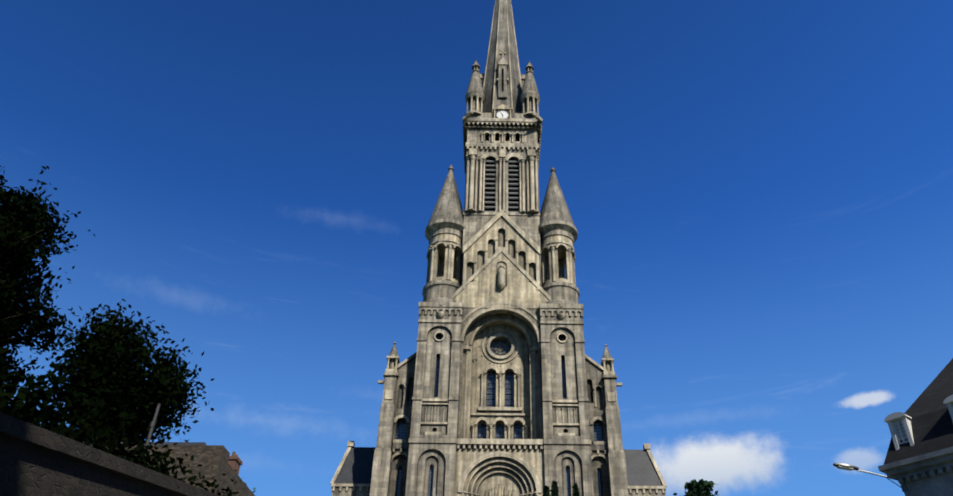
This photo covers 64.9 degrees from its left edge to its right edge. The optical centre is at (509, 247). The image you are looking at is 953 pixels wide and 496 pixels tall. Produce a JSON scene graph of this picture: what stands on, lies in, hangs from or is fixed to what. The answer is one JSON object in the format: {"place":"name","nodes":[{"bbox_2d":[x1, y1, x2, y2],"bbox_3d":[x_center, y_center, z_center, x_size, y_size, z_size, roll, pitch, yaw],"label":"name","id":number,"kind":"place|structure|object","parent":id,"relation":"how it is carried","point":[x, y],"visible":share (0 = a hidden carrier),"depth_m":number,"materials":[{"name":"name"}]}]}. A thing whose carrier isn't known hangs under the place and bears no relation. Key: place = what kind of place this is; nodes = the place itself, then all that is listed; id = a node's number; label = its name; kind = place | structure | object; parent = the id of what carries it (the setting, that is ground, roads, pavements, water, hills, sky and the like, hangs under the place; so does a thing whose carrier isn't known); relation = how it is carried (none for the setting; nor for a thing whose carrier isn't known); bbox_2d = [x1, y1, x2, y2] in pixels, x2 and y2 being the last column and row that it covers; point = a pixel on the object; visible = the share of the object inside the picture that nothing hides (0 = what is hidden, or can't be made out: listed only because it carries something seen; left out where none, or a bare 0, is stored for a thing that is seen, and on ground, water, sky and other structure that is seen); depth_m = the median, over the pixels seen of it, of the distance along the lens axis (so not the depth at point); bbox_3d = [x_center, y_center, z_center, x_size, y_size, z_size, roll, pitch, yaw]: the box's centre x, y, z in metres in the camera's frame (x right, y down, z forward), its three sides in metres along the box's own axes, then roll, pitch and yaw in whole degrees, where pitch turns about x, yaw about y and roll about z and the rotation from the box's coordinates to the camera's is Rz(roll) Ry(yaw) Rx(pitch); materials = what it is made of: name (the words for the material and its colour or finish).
{"place":"outdoors","nodes":[
{"label":"outdoors","id":0,"kind":"place"},
{"bbox_2d":[0,165,94,387],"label":"tree","id":1,"kind":"object","parent":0,"point":[31,217],"depth_m":12.88,"materials":[{"name":"green plant"}]},
{"bbox_2d":[21,299,214,457],"bbox_3d":[-6.790,4.304,12.062,3.129,7.803,3.070,1,-35,-1],"label":"lime tree","id":2,"kind":"object","parent":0,"point":[119,363],"depth_m":12.87,"materials":[{"name":"green plant"}]},
{"bbox_2d":[0,0,952,495],"label":"sky","id":3,"kind":"structure","parent":0,"point":[758,194],"materials":[{"name":"blue"}]},
{"bbox_2d":[396,163,602,495],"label":"windows","id":4,"kind":"structure","parent":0,"point":[482,428],"depth_m":55.17,"materials":[{"name":"black glass"}]},
{"bbox_2d":[673,479,718,495],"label":"tree","id":5,"kind":"object","parent":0,"point":[701,487],"visible":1,"depth_m":55.36,"materials":[{"name":"green plant"}]},
{"bbox_3d":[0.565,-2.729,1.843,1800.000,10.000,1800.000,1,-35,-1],"label":"ground","id":6,"kind":"structure","parent":0,"visible":0},
{"bbox_2d":[0,435,181,495],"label":"boundary wall","id":7,"kind":"structure","parent":6,"relation":"on","point":[26,469],"depth_m":5.87,"materials":[{"name":"stone"}]},
{"bbox_2d":[0,412,218,495],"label":"wall coping","id":8,"kind":"object","parent":7,"relation":"on","point":[25,432],"visible":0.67,"depth_m":6.25,"materials":[{"name":"grey concrete"}]},
{"bbox_2d":[0,326,242,495],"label":"hedge","id":9,"kind":"object","parent":6,"relation":"on","point":[32,394],"visible":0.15,"depth_m":8.54,"materials":[{"name":"green plant"}]},
{"bbox_2d":[144,403,160,455],"bbox_3d":[-5.280,4.591,9.610,0.134,5.543,0.072,1,-35,-1],"label":"pole","id":10,"kind":"object","parent":6,"relation":"on","point":[152,424],"visible":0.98,"depth_m":10.98,"materials":[{"name":"grey metal"}]},
{"bbox_2d":[91,445,254,495],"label":"roof","id":11,"kind":"structure","parent":6,"relation":"on","point":[208,457],"depth_m":16.15,"materials":[{"name":"stone"}]},
{"bbox_2d":[83,442,205,444],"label":"roof ridge","id":12,"kind":"structure","parent":11,"relation":"on","point":[187,443],"depth_m":40.56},
{"bbox_2d":[228,452,242,474],"bbox_3d":[-15.039,12.684,39.983,0.690,3.500,1.040,1,-35,-1],"label":"chimney","id":13,"kind":"object","parent":11,"relation":"on","point":[235,462],"visible":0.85,"depth_m":40.36,"materials":[{"name":"brick"}]},
{"bbox_2d":[388,356,415,495],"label":"aisle","id":14,"kind":"object","parent":6,"relation":"on","point":[406,372],"visible":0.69,"depth_m":53.49,"materials":[{"name":"stone"}]},
{"bbox_2d":[405,315,461,495],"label":"pier","id":15,"kind":"structure","parent":6,"relation":"on","point":[424,457],"depth_m":52.57,"materials":[{"name":"stone"}]},
{"bbox_2d":[419,307,461,315],"bbox_3d":[-5.303,5.826,58.475,3.280,0.650,3.650,1,-35,-1],"label":"frieze","id":16,"kind":"object","parent":15,"relation":"attached to","point":[435,310],"visible":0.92,"depth_m":57.03,"materials":[{"name":"grey stone"}]},
{"bbox_2d":[332,57,664,495],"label":"church granite","id":17,"kind":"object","parent":6,"relation":"on","point":[440,293],"visible":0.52,"depth_m":56.65,"materials":[{"name":"grey stone"}]},
{"bbox_2d":[427,234,462,284],"bbox_3d":[-5.280,1.474,61.370,2.840,4.600,2.840,1,-35,-1],"label":"turret","id":18,"kind":"object","parent":17,"relation":"on","point":[440,265],"visible":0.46,"depth_m":61.02,"materials":[{"name":"stone"}]},
{"bbox_2d":[330,0,666,495],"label":"stone trim","id":19,"kind":"structure","parent":17,"relation":"attached to","point":[529,159],"depth_m":57.24,"materials":[{"name":"grey stone"}]},
{"bbox_2d":[335,447,662,485],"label":"side roofs","id":20,"kind":"structure","parent":17,"relation":"on","point":[357,467],"depth_m":53.94,"materials":[{"name":"grey stone"}]},
{"bbox_2d":[477,474,521,495],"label":"tympanum","id":21,"kind":"object","parent":17,"relation":"on","point":[499,485],"visible":0.98,"depth_m":50.45,"materials":[{"name":"stone"}]},
{"bbox_2d":[385,98,614,374],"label":"columns","id":22,"kind":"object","parent":17,"relation":"attached to","point":[607,360],"visible":0.42,"depth_m":70.07,"materials":[{"name":"grey stone"}]},
{"bbox_2d":[469,325,530,438],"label":"recessed wall","id":23,"kind":"structure","parent":17,"relation":"attached to","point":[481,364],"depth_m":55.87,"materials":[{"name":"stone"}]},
{"bbox_2d":[477,372,521,437],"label":"window bars","id":24,"kind":"object","parent":23,"relation":"attached to","point":[509,388],"visible":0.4,"depth_m":55.64,"materials":[{"name":"grey metal"}]},
{"bbox_2d":[493,339,510,355],"bbox_3d":[-0.696,7.811,57.797,1.720,1.720,0.070,1,-35,-1],"label":"rose window tracery","id":25,"kind":"object","parent":23,"relation":"in","point":[500,348],"visible":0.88,"depth_m":57.81,"materials":[{"name":"grey stone"}]},
{"bbox_2d":[457,308,542,438],"bbox_3d":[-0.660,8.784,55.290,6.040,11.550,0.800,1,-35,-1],"label":"arch","id":26,"kind":"structure","parent":17,"relation":"attached to","point":[466,311],"depth_m":56.76,"materials":[{"name":"stone"}]},
{"bbox_2d":[389,60,611,357],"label":"turret roofs","id":27,"kind":"structure","parent":17,"relation":"on","point":[448,205],"depth_m":64.29,"materials":[{"name":"grey stone"}]},
{"bbox_2d":[453,217,548,308],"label":"gable","id":28,"kind":"structure","parent":17,"relation":"attached to","point":[518,289],"depth_m":59.61,"materials":[{"name":"stone"}]},
{"bbox_2d":[497,264,505,289],"bbox_3d":[-0.645,2.280,59.112,0.680,2.490,0.647,1,-35,-1],"label":"statue","id":29,"kind":"object","parent":28,"relation":"attached to","point":[501,284],"visible":1,"depth_m":58.79,"materials":[{"name":"stone"}]},
{"bbox_2d":[461,129,541,286],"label":"tower","id":30,"kind":"structure","parent":17,"relation":"attached to","point":[476,224],"depth_m":65.19,"materials":[{"name":"stone"}]},
{"bbox_2d":[484,160,519,211],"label":"louvers","id":31,"kind":"object","parent":30,"relation":"in","point":[494,188],"visible":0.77,"depth_m":65.11,"materials":[{"name":"grey wood"}]},
{"bbox_2d":[482,0,522,112],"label":"spire","id":32,"kind":"structure","parent":17,"relation":"on","point":[489,78],"depth_m":76.97,"materials":[{"name":"stone"}]},
{"bbox_2d":[498,65,506,98],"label":"spire dormer","id":33,"kind":"object","parent":17,"relation":"attached to","point":[501,93],"visible":0.7,"depth_m":73.79,"materials":[{"name":"stone"}]},
{"bbox_2d":[497,111,507,117],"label":"clock face","id":34,"kind":"object","parent":17,"relation":"attached to","point":[504,113],"visible":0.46,"depth_m":70.11},
{"bbox_2d":[495,110,509,117],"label":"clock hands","id":35,"kind":"object","parent":17,"relation":"attached to","point":[502,114],"visible":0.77,"depth_m":70.16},
{"bbox_2d":[540,235,574,285],"bbox_3d":[3.917,1.603,61.554,2.840,4.600,2.840,1,-35,-1],"label":"turret","id":36,"kind":"object","parent":17,"relation":"on","point":[561,268],"visible":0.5,"depth_m":61.20,"materials":[{"name":"stone"}]},
{"bbox_2d":[585,358,609,495],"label":"aisle","id":37,"kind":"object","parent":17,"relation":"attached to","point":[594,373],"visible":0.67,"depth_m":53.80,"materials":[{"name":"stone"}]},
{"bbox_2d":[454,445,544,495],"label":"portal wall","id":38,"kind":"structure","parent":6,"relation":"on","point":[466,457],"depth_m":50.84,"materials":[{"name":"stone"}]},
{"bbox_2d":[540,316,593,495],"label":"pier","id":39,"kind":"structure","parent":6,"relation":"on","point":[574,458],"depth_m":52.94,"materials":[{"name":"stone"}]},
{"bbox_2d":[540,308,582,318],"bbox_3d":[3.934,5.955,58.660,3.280,0.650,3.650,1,-35,-1],"label":"frieze","id":40,"kind":"object","parent":39,"relation":"attached to","point":[556,311],"visible":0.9,"depth_m":57.22,"materials":[{"name":"grey stone"}]},
{"bbox_2d":[904,467,952,495],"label":"building walls","id":41,"kind":"structure","parent":6,"relation":"on","point":[940,485],"depth_m":23.92,"materials":[{"name":"white paint"}]},
{"bbox_2d":[856,470,907,491],"bbox_3d":[12.259,7.651,24.650,1.513,0.737,0.158,1,-35,-1],"label":"street lamp arm","id":42,"kind":"object","parent":41,"relation":"attached to","point":[904,487],"visible":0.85,"depth_m":24.66},
{"bbox_2d":[837,466,853,470],"bbox_3d":[11.163,7.321,24.860,0.492,0.118,0.200,1,-35,-1],"label":"street lamp lens","id":43,"kind":"object","parent":42,"relation":"attached to","point":[845,468],"visible":1,"depth_m":24.82,"materials":[{"name":"grey"}]},
{"bbox_2d":[833,463,858,469],"bbox_3d":[11.193,7.274,24.894,0.837,0.218,0.270,1,-35,-1],"label":"street lamp head","id":44,"kind":"object","parent":42,"relation":"attached to","point":[844,465],"visible":0.83,"depth_m":24.80},
{"bbox_2d":[878,447,952,483],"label":"cornice","id":45,"kind":"structure","parent":41,"relation":"attached to","point":[924,465],"depth_m":24.16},
{"bbox_2d":[884,358,952,464],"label":"building roof","id":46,"kind":"structure","parent":41,"relation":"on","point":[927,411],"depth_m":24.98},
{"bbox_2d":[884,395,952,449],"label":"dormer window","id":47,"kind":"structure","parent":41,"relation":"attached to","point":[893,420],"depth_m":25.24,"materials":[{"name":"grey paint"}]},
{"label":"forecourt pavement","id":48,"kind":"structure","parent":0,"visible":0},
{"bbox_2d":[542,485,549,495],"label":"cypress","id":49,"kind":"object","parent":48,"relation":"on","point":[546,488],"visible":1,"depth_m":43.38,"materials":[{"name":"green plant"}]},
{"bbox_2d":[550,480,558,495],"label":"cypress","id":50,"kind":"object","parent":48,"relation":"on","point":[554,489],"visible":1,"depth_m":43.74,"materials":[{"name":"green plant"}]},
{"bbox_2d":[572,482,580,495],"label":"cypress","id":51,"kind":"object","parent":48,"relation":"on","point":[575,491],"visible":1,"depth_m":43.46,"materials":[{"name":"green plant"}]}
]}

